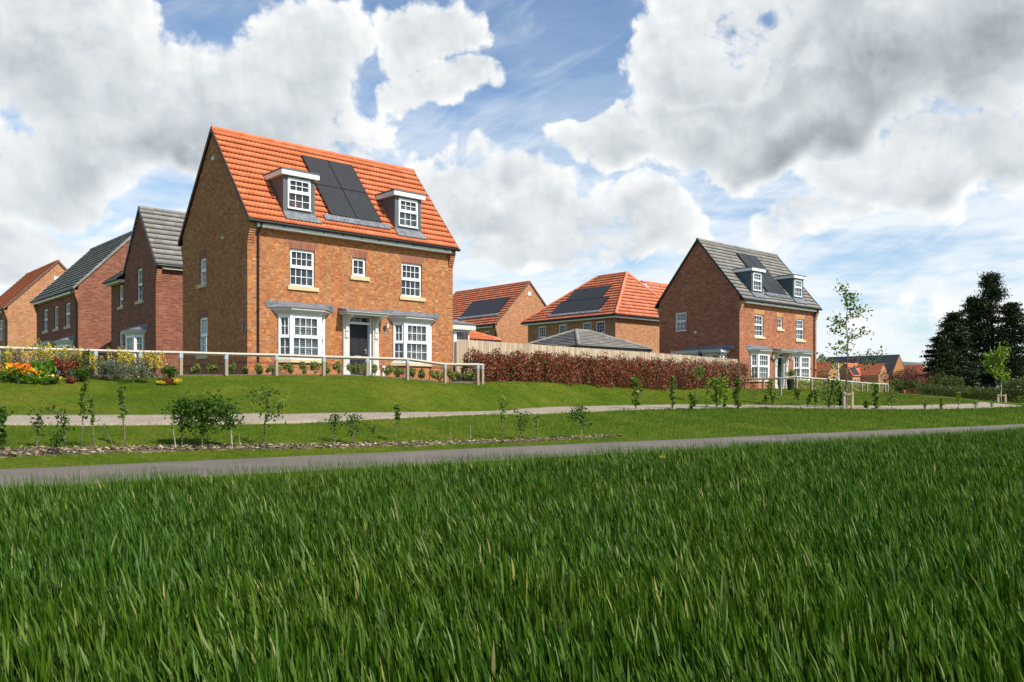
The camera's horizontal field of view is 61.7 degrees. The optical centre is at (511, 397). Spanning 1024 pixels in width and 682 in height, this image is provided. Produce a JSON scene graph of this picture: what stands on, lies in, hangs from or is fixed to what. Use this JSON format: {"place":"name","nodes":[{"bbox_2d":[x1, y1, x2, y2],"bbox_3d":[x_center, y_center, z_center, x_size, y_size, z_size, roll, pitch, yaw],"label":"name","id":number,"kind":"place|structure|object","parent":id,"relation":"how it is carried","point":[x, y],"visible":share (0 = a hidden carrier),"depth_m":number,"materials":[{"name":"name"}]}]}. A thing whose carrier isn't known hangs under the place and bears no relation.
{"place":"outdoors","nodes":[
{"label":"outdoors","id":0,"kind":"place"},
{"bbox_2d":[0,402,1021,425],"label":"gravel path","id":1,"kind":"structure","parent":0,"point":[154,419],"depth_m":22.27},
{"bbox_2d":[0,430,1023,681],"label":"grass","id":2,"kind":"structure","parent":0,"point":[898,558],"depth_m":4.22,"materials":[{"name":"green plant"}]},
{"bbox_2d":[0,375,1023,493],"bbox_3d":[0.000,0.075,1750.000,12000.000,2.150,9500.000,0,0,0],"label":"ground","id":3,"kind":"structure","parent":0,"point":[133,391],"depth_m":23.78,"materials":[{"name":"green plant"}]},
{"bbox_2d":[0,406,13,448],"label":"sapling","id":4,"kind":"object","parent":3,"relation":"on","point":[3,420],"visible":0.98,"depth_m":14.91,"materials":[{"name":"green plant"}]},
{"bbox_2d":[0,362,25,378],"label":"marigold","id":5,"kind":"object","parent":3,"relation":"on","point":[4,371],"visible":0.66,"depth_m":22.51,"materials":[{"name":"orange plant"}]},
{"bbox_2d":[0,362,38,382],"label":"marigold","id":6,"kind":"object","parent":3,"relation":"on","point":[18,374],"visible":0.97,"depth_m":22.34,"materials":[{"name":"orange plant"}]},
{"bbox_2d":[0,259,66,374],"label":"detached house","id":7,"kind":"structure","parent":3,"relation":"on","point":[18,321],"depth_m":58.75,"materials":[{"name":"brick"}]},
{"bbox_2d":[27,404,53,447],"bbox_3d":[-8.416,0.542,15.180,0.449,0.857,0.366,0,0,21],"label":"sapling","id":8,"kind":"object","parent":3,"relation":"on","point":[39,427],"visible":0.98,"depth_m":15.22,"materials":[{"name":"green plant"}]},
{"bbox_2d":[30,374,52,383],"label":"flowering plant","id":9,"kind":"object","parent":3,"relation":"on","point":[43,379],"visible":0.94,"depth_m":22.55,"materials":[{"name":"green plant"}]},
{"bbox_2d":[65,366,92,381],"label":"garden shrub","id":10,"kind":"object","parent":3,"relation":"on","point":[81,373],"visible":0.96,"depth_m":23.39,"materials":[{"name":"green plant"}]},
{"bbox_2d":[29,231,131,374],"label":"detached house","id":11,"kind":"structure","parent":3,"relation":"on","point":[72,305],"depth_m":48.18,"materials":[{"name":"brown brick"}]},
{"bbox_2d":[54,336,73,374],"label":"bay window","id":12,"kind":"structure","parent":11,"relation":"in","point":[68,341],"depth_m":47.89,"materials":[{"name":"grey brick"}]},
{"bbox_2d":[0,374,174,377],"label":"flower bed soil","id":13,"kind":"structure","parent":3,"relation":"on","point":[155,375],"depth_m":24.73,"materials":[{"name":"brown soil"}]},
{"bbox_2d":[0,345,19,368],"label":"yellow shrub","id":14,"kind":"object","parent":13,"relation":"on","point":[6,359],"visible":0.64,"depth_m":23.09,"materials":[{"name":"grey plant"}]},
{"bbox_2d":[0,342,30,364],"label":"yellow shrub","id":15,"kind":"object","parent":13,"relation":"on","point":[19,351],"visible":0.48,"depth_m":23.40,"materials":[{"name":"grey plant"}]},
{"bbox_2d":[10,349,33,370],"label":"garden shrub","id":16,"kind":"object","parent":13,"relation":"on","point":[21,359],"visible":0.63,"depth_m":23.37,"materials":[{"name":"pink plant"}]},
{"bbox_2d":[25,338,52,372],"bbox_3d":[-13.140,-1.077,23.805,0.660,1.074,0.769,0,0,-35],"label":"yellow shrub","id":17,"kind":"object","parent":13,"relation":"on","point":[36,355],"visible":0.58,"depth_m":23.77,"materials":[{"name":"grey plant"}]},
{"bbox_2d":[30,358,56,376],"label":"garden plant","id":18,"kind":"object","parent":13,"relation":"on","point":[48,367],"visible":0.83,"depth_m":23.17,"materials":[{"name":"green plant"}]},
{"bbox_2d":[33,346,62,374],"bbox_3d":[-13.104,-1.005,24.160,0.858,0.922,0.945,0,0,-28],"label":"yellow shrub","id":19,"kind":"object","parent":13,"relation":"on","point":[44,354],"visible":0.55,"depth_m":23.97,"materials":[{"name":"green plant"}]},
{"bbox_2d":[45,345,79,370],"bbox_3d":[-12.692,-1.018,24.298,0.980,0.943,0.700,0,0,11],"label":"yellow shrub","id":20,"kind":"object","parent":13,"relation":"on","point":[66,355],"visible":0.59,"depth_m":24.09,"materials":[{"name":"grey plant"}]},
{"bbox_2d":[57,357,76,376],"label":"garden plant","id":21,"kind":"object","parent":13,"relation":"on","point":[65,367],"visible":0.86,"depth_m":23.86,"materials":[{"name":"red plant"}]},
{"bbox_2d":[51,357,82,374],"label":"garden plant","id":22,"kind":"object","parent":13,"relation":"on","point":[55,363],"visible":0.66,"depth_m":23.90,"materials":[{"name":"red plant"}]},
{"bbox_2d":[71,348,96,371],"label":"garden shrub","id":23,"kind":"object","parent":13,"relation":"on","point":[85,352],"visible":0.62,"depth_m":24.22,"materials":[{"name":"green plant"}]},
{"bbox_2d":[80,351,111,377],"bbox_3d":[-11.790,-0.901,24.273,0.823,0.832,0.878,0,0,-36],"label":"yellow shrub","id":24,"kind":"object","parent":13,"relation":"on","point":[90,366],"visible":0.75,"depth_m":24.15,"materials":[{"name":"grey plant"}]},
{"bbox_2d":[105,346,135,373],"bbox_3d":[-11.368,-1.005,24.819,0.813,0.958,0.804,0,0,0],"label":"yellow shrub","id":25,"kind":"object","parent":13,"relation":"on","point":[120,355],"visible":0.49,"depth_m":24.83,"materials":[{"name":"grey plant"}]},
{"bbox_2d":[121,350,154,372],"bbox_3d":[-10.936,-0.952,25.065,1.109,0.852,0.710,0,0,0],"label":"yellow shrub","id":26,"kind":"object","parent":13,"relation":"on","point":[140,361],"visible":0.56,"depth_m":24.95,"materials":[{"name":"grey plant"}]},
{"bbox_2d":[135,351,175,377],"bbox_3d":[-10.539,-0.954,25.311,1.141,0.857,0.650,0,0,16],"label":"yellow shrub","id":27,"kind":"object","parent":13,"relation":"on","point":[157,361],"visible":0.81,"depth_m":25.27,"materials":[{"name":"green plant"}]},
{"bbox_2d":[86,396,98,448],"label":"sapling","id":28,"kind":"object","parent":3,"relation":"on","point":[91,406],"visible":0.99,"depth_m":15.50,"materials":[{"name":"green plant"}]},
{"bbox_2d":[91,357,120,378],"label":"garden shrub","id":29,"kind":"object","parent":3,"relation":"on","point":[102,367],"visible":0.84,"depth_m":24.07,"materials":[{"name":"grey plant"}]},
{"bbox_2d":[104,359,129,379],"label":"garden shrub","id":30,"kind":"object","parent":3,"relation":"on","point":[118,368],"visible":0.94,"depth_m":24.04,"materials":[{"name":"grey plant"}]},
{"bbox_2d":[119,364,145,381],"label":"garden shrub","id":31,"kind":"object","parent":3,"relation":"on","point":[136,369],"visible":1,"depth_m":24.11,"materials":[{"name":"grey plant"}]},
{"bbox_2d":[134,366,152,381],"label":"garden shrub","id":32,"kind":"object","parent":3,"relation":"on","point":[146,375],"visible":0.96,"depth_m":24.23,"materials":[{"name":"grey plant"}]},
{"bbox_2d":[102,206,185,374],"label":"gabled house","id":33,"kind":"structure","parent":3,"relation":"on","point":[145,284],"depth_m":40.48,"materials":[{"name":"brown brick"}]},
{"bbox_2d":[121,324,147,371],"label":"bay window","id":34,"kind":"structure","parent":33,"relation":"in","point":[134,336],"depth_m":40.55,"materials":[{"name":"white plastic"}]},
{"bbox_2d":[160,365,178,378],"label":"garden shrub","id":35,"kind":"object","parent":3,"relation":"on","point":[170,371],"visible":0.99,"depth_m":24.88,"materials":[{"name":"green plant"}]},
{"bbox_2d":[161,393,195,445],"bbox_3d":[-6.291,0.472,16.299,0.576,1.100,0.705,0,0,31],"label":"sapling","id":36,"kind":"object","parent":3,"relation":"on","point":[182,401],"visible":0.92,"depth_m":16.22,"materials":[{"name":"green plant"}]},
{"bbox_2d":[0,346,483,384],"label":"rail fence","id":37,"kind":"object","parent":3,"relation":"on","point":[276,356],"visible":0.79,"depth_m":27.89,"materials":[{"name":"white wood"}]},
{"bbox_2d":[240,374,293,447],"bbox_3d":[-4.794,0.295,16.891,1.068,1.526,1.039,0,0,0],"label":"sapling","id":38,"kind":"object","parent":3,"relation":"on","point":[277,408],"visible":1,"depth_m":16.81,"materials":[{"name":"green plant"}]},
{"bbox_2d":[0,435,622,457],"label":"mulch strip","id":39,"kind":"object","parent":3,"relation":"on","point":[142,450],"visible":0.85,"depth_m":16.52,"materials":[{"name":"brown wood"}]},
{"bbox_2d":[49,429,66,451],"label":"sapling","id":40,"kind":"object","parent":39,"relation":"on","point":[59,439],"visible":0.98,"depth_m":14.99,"materials":[{"name":"green plant"}]},
{"bbox_2d":[45,405,74,446],"bbox_3d":[-8.109,0.564,15.354,0.475,0.840,0.495,0,0,0],"label":"sapling","id":41,"kind":"object","parent":39,"relation":"on","point":[62,419],"visible":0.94,"depth_m":15.39,"materials":[{"name":"green plant"}]},
{"bbox_2d":[77,378,91,448],"bbox_3d":[-7.691,0.333,15.431,0.254,1.351,0.186,0,0,-26],"label":"sapling","id":42,"kind":"object","parent":39,"relation":"on","point":[82,404],"visible":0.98,"depth_m":15.41,"materials":[{"name":"green plant"}]},
{"bbox_2d":[117,385,128,445],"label":"sapling","id":43,"kind":"object","parent":39,"relation":"on","point":[124,413],"visible":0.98,"depth_m":15.91,"materials":[{"name":"green plant"}]},
{"bbox_2d":[161,388,236,446],"bbox_3d":[-6.002,0.424,16.446,1.271,1.207,1.232,0,0,0],"label":"shrub","id":44,"kind":"object","parent":39,"relation":"on","point":[204,409],"visible":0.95,"depth_m":16.33,"materials":[{"name":"green plant"}]},
{"bbox_2d":[212,396,244,448],"bbox_3d":[-5.459,0.512,16.471,0.701,1.106,0.631,0,0,0],"label":"sapling","id":45,"kind":"object","parent":39,"relation":"on","point":[227,417],"visible":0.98,"depth_m":16.43,"materials":[{"name":"green plant"}]},
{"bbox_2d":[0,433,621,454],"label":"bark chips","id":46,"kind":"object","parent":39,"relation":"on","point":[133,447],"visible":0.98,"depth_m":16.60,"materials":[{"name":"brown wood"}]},
{"bbox_2d":[496,395,508,439],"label":"sapling","id":47,"kind":"object","parent":39,"relation":"on","point":[501,414],"visible":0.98,"depth_m":20.59,"materials":[{"name":"green plant"}]},
{"bbox_2d":[178,126,476,380],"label":"detached house","id":48,"kind":"structure","parent":3,"relation":"on","point":[289,248],"depth_m":32.36,"materials":[{"name":"brick"}]},
{"bbox_2d":[201,258,205,283],"bbox_3d":[-11.712,-4.800,32.686,0.495,1.000,0.587,0,0,-4],"label":"window","id":49,"kind":"structure","parent":48,"relation":"in","point":[203,261],"depth_m":32.82,"materials":[{"name":"white plastic"}]},
{"bbox_2d":[200,317,206,351],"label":"window","id":50,"kind":"structure","parent":48,"relation":"in","point":[203,321],"depth_m":32.87,"materials":[{"name":"white plastic"}]},
{"bbox_2d":[265,300,334,374],"bbox_3d":[-7.833,-1.810,31.281,2.760,3.220,1.704,0,0,-42],"label":"bay window","id":51,"kind":"structure","parent":48,"relation":"in","point":[294,337],"depth_m":30.81,"materials":[{"name":"plastic"}]},
{"bbox_2d":[290,248,313,286],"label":"window","id":52,"kind":"structure","parent":48,"relation":"in","point":[297,267],"depth_m":31.50,"materials":[{"name":"white plastic"}]},
{"bbox_2d":[350,324,366,374],"bbox_3d":[-5.924,-1.805,32.885,0.890,1.950,0.112,0,0,-42],"label":"door","id":53,"kind":"structure","parent":48,"relation":"in","point":[358,333],"depth_m":32.92,"materials":[{"name":"wood"}]},
{"bbox_2d":[352,257,365,276],"bbox_3d":[-5.885,-4.955,32.778,0.620,0.710,0.110,0,0,-42],"label":"window","id":54,"kind":"structure","parent":48,"relation":"in","point":[356,259],"depth_m":32.78,"materials":[{"name":"white plastic"}]},
{"bbox_2d":[382,309,438,379],"bbox_3d":[-4.203,-1.810,34.527,2.760,3.220,1.704,0,0,-42],"label":"bay window","id":55,"kind":"structure","parent":48,"relation":"in","point":[406,324],"depth_m":34.07,"materials":[{"name":"plastic"}]},
{"bbox_2d":[402,263,420,297],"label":"window","id":56,"kind":"structure","parent":48,"relation":"in","point":[416,279],"depth_m":34.71,"materials":[{"name":"white plastic"}]},
{"bbox_2d":[175,374,480,383],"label":"flower bed soil","id":57,"kind":"structure","parent":3,"relation":"on","point":[327,375],"depth_m":29.11,"materials":[{"name":"brown soil"}]},
{"bbox_2d":[324,412,346,442],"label":"sapling","id":58,"kind":"object","parent":3,"relation":"on","point":[336,416],"visible":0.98,"depth_m":18.11,"materials":[{"name":"green plant"}]},
{"bbox_2d":[335,412,366,443],"bbox_3d":[-3.401,0.700,18.077,0.744,0.753,0.465,0,0,15],"label":"sapling","id":59,"kind":"object","parent":3,"relation":"on","point":[352,421],"visible":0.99,"depth_m":18.05,"materials":[{"name":"green plant"}]},
{"bbox_2d":[393,404,400,441],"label":"sapling","id":60,"kind":"object","parent":3,"relation":"on","point":[397,418],"visible":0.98,"depth_m":18.94,"materials":[{"name":"green plant"}]},
{"bbox_2d":[469,331,501,341],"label":"garage","id":61,"kind":"structure","parent":3,"relation":"on","point":[475,336],"depth_m":44.56,"materials":[{"name":"tile"}]},
{"bbox_2d":[453,280,546,343],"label":"detached house","id":62,"kind":"structure","parent":3,"relation":"on","point":[501,311],"depth_m":72.56,"materials":[{"name":"brick"}]},
{"bbox_2d":[0,374,1020,414],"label":"lawn grass","id":63,"kind":"structure","parent":3,"relation":"on","point":[868,397],"depth_m":31.87,"materials":[{"name":"green plant"}]},
{"bbox_2d":[0,425,1023,492],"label":"rough grass","id":64,"kind":"structure","parent":3,"relation":"on","point":[120,479],"depth_m":13.70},
{"bbox_2d":[513,408,530,438],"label":"sapling","id":65,"kind":"object","parent":3,"relation":"on","point":[520,419],"visible":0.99,"depth_m":20.96,"materials":[{"name":"green plant"}]},
{"bbox_2d":[566,404,591,439],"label":"sapling","id":66,"kind":"object","parent":3,"relation":"on","point":[580,411],"visible":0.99,"depth_m":21.77,"materials":[{"name":"green plant"}]},
{"bbox_2d":[525,329,652,352],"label":"garage","id":67,"kind":"structure","parent":3,"relation":"on","point":[583,338],"depth_m":53.86,"materials":[{"name":"grey tile"}]},
{"bbox_2d":[520,271,667,352],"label":"hipped house","id":68,"kind":"structure","parent":3,"relation":"on","point":[620,305],"depth_m":65.03,"materials":[{"name":"tile"}]},
{"bbox_2d":[583,322,604,333],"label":"window","id":69,"kind":"structure","parent":68,"relation":"in","point":[587,325],"depth_m":64.49,"materials":[{"name":"white plastic"}]},
{"bbox_2d":[454,339,737,387],"bbox_3d":[5.480,-1.323,43.372,21.674,2.213,0.130,0,0,-44],"label":"board fence","id":70,"kind":"object","parent":3,"relation":"on","point":[461,346],"visible":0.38,"depth_m":39.83,"materials":[{"name":"beige wood"}]},
{"bbox_2d":[460,347,757,390],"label":"photinia hedge","id":71,"kind":"object","parent":3,"relation":"on","point":[553,370],"visible":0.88,"depth_m":40.04,"materials":[{"name":"red plant"}]},
{"bbox_2d":[629,375,642,408],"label":"sapling","id":72,"kind":"object","parent":3,"relation":"on","point":[635,381],"visible":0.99,"depth_m":32.77,"materials":[{"name":"green plant"}]},
{"bbox_2d":[668,375,676,407],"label":"sapling","id":73,"kind":"object","parent":3,"relation":"on","point":[672,385],"visible":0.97,"depth_m":34.11,"materials":[{"name":"green plant"}]},
{"bbox_2d":[688,391,698,409],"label":"sapling","id":74,"kind":"object","parent":3,"relation":"on","point":[693,401],"visible":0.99,"depth_m":34.22,"materials":[{"name":"green plant"}]},
{"bbox_2d":[689,365,704,393],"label":"sapling","id":75,"kind":"object","parent":3,"relation":"on","point":[698,371],"visible":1,"depth_m":40.02,"materials":[{"name":"green plant"}]},
{"bbox_2d":[708,374,728,405],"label":"sapling","id":76,"kind":"object","parent":3,"relation":"on","point":[716,382],"visible":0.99,"depth_m":36.07,"materials":[{"name":"green plant"}]},
{"bbox_2d":[732,378,743,408],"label":"sapling","id":77,"kind":"object","parent":3,"relation":"on","point":[737,390],"visible":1,"depth_m":36.40,"materials":[{"name":"green plant"}]},
{"bbox_2d":[654,238,822,388],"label":"detached house","id":78,"kind":"structure","parent":3,"relation":"on","point":[758,310],"depth_m":53.47,"materials":[{"name":"red brick"}]},
{"bbox_2d":[675,312,685,331],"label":"window","id":79,"kind":"structure","parent":78,"relation":"in","point":[680,317],"depth_m":54.32,"materials":[{"name":"white plastic"}]},
{"bbox_2d":[755,314,762,336],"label":"window","id":80,"kind":"structure","parent":78,"relation":"in","point":[756,315],"depth_m":52.58,"materials":[{"name":"white plastic"}]},
{"bbox_2d":[746,345,772,388],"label":"bay window","id":81,"kind":"structure","parent":78,"relation":"in","point":[755,351],"depth_m":51.91,"materials":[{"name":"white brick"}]},
{"bbox_2d":[777,319,802,339],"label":"window","id":82,"kind":"structure","parent":78,"relation":"in","point":[799,322],"depth_m":55.92,"materials":[{"name":"white plastic"}]},
{"bbox_2d":[789,348,813,388],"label":"bay window","id":83,"kind":"structure","parent":78,"relation":"in","point":[802,353],"depth_m":55.20,"materials":[{"name":"white plastic"}]},
{"bbox_2d":[765,378,778,405],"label":"sapling","id":84,"kind":"object","parent":3,"relation":"on","point":[770,388],"visible":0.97,"depth_m":37.36,"materials":[{"name":"green plant"}]},
{"bbox_2d":[744,376,888,394],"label":"rail fence","id":85,"kind":"object","parent":3,"relation":"on","point":[796,383],"visible":0.78,"depth_m":49.45,"materials":[{"name":"white wood"}]},
{"bbox_2d":[816,362,840,389],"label":"house","id":86,"kind":"structure","parent":3,"relation":"on","point":[825,373],"depth_m":234.17,"materials":[{"name":"brick"}]},
{"bbox_2d":[815,375,844,406],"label":"sapling","id":87,"kind":"object","parent":3,"relation":"on","point":[832,386],"visible":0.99,"depth_m":38.40,"materials":[{"name":"green plant"}]},
{"bbox_2d":[794,379,891,391],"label":"clipped hedge","id":88,"kind":"object","parent":3,"relation":"on","point":[802,382],"visible":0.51,"depth_m":59.63,"materials":[{"name":"green plant"}]},
{"bbox_2d":[842,392,853,408],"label":"tree stakes","id":89,"kind":"object","parent":3,"relation":"on","point":[844,400],"visible":0.85,"depth_m":38.09,"materials":[{"name":"beige wood"}]},
{"bbox_2d":[810,279,886,406],"bbox_3d":[15.178,-2.399,39.323,3.275,5.893,3.721,0,0,0],"label":"young tree","id":90,"kind":"object","parent":3,"relation":"on","point":[850,309],"visible":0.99,"depth_m":38.70,"materials":[{"name":"green plant"}]},
{"bbox_2d":[839,363,888,391],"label":"house","id":91,"kind":"structure","parent":3,"relation":"on","point":[870,373],"depth_m":240.29,"materials":[{"name":"brick"}]},
{"bbox_2d":[826,354,905,393],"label":"house","id":92,"kind":"structure","parent":3,"relation":"on","point":[894,362],"depth_m":251.15,"materials":[{"name":"brick"}]},
{"bbox_2d":[869,382,880,408],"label":"sapling","id":93,"kind":"object","parent":3,"relation":"on","point":[875,394],"visible":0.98,"depth_m":38.34,"materials":[{"name":"green plant"}]},
{"bbox_2d":[882,386,900,406],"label":"sapling","id":94,"kind":"object","parent":3,"relation":"on","point":[891,397],"visible":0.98,"depth_m":38.66,"materials":[{"name":"green plant"}]},
{"bbox_2d":[889,378,920,390],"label":"green bush","id":95,"kind":"object","parent":3,"relation":"on","point":[900,385],"visible":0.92,"depth_m":71.79,"materials":[{"name":"green plant"}]},
{"bbox_2d":[878,365,934,393],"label":"purple bush","id":96,"kind":"object","parent":3,"relation":"on","point":[906,377],"visible":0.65,"depth_m":83.42,"materials":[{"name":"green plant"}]},
{"bbox_2d":[920,371,958,389],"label":"green bush","id":97,"kind":"object","parent":3,"relation":"on","point":[932,380],"visible":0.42,"depth_m":81.69,"materials":[{"name":"green plant"}]},
{"bbox_2d":[915,335,964,380],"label":"conifer tree","id":98,"kind":"object","parent":3,"relation":"on","point":[938,355],"visible":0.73,"depth_m":123.23,"materials":[{"name":"green plant"}]},
{"bbox_2d":[939,376,964,387],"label":"green bush","id":99,"kind":"object","parent":3,"relation":"on","point":[948,380],"visible":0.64,"depth_m":79.38,"materials":[{"name":"green plant"}]},
{"bbox_2d":[927,310,983,386],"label":"conifer tree","id":100,"kind":"object","parent":3,"relation":"on","point":[953,326],"visible":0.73,"depth_m":125.08,"materials":[{"name":"green plant"}]},
{"bbox_2d":[913,383,1023,402],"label":"clipped hedge","id":101,"kind":"object","parent":3,"relation":"on","point":[987,393],"visible":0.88,"depth_m":55.52,"materials":[{"name":"green plant"}]},
{"bbox_2d":[958,295,994,386],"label":"conifer tree","id":102,"kind":"object","parent":3,"relation":"on","point":[969,299],"visible":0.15,"depth_m":135.35,"materials":[{"name":"green plant"}]},
{"bbox_2d":[962,271,1023,388],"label":"conifer tree","id":103,"kind":"object","parent":3,"relation":"on","point":[990,283],"visible":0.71,"depth_m":130.26,"materials":[{"name":"green plant"}]},
{"bbox_2d":[979,342,1013,401],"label":"young tree","id":104,"kind":"object","parent":3,"relation":"on","point":[996,369],"visible":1,"depth_m":51.57,"materials":[{"name":"green plant"}]},
{"bbox_2d":[977,301,1023,390],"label":"conifer tree","id":105,"kind":"object","parent":3,"relation":"on","point":[1013,310],"visible":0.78,"depth_m":127.14,"materials":[{"name":"green plant"}]},
{"bbox_2d":[999,376,1023,398],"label":"green bush","id":106,"kind":"object","parent":3,"relation":"on","point":[1015,383],"visible":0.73,"depth_m":59.38,"materials":[{"name":"green plant"}]},
{"bbox_2d":[0,424,1023,487],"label":"asphalt path","id":107,"kind":"structure","parent":0,"point":[200,465],"depth_m":15.75,"materials":[{"name":"grey asphalt"}]},
{"bbox_2d":[0,0,1023,362],"label":"sky","id":108,"kind":"structure","parent":0,"point":[876,147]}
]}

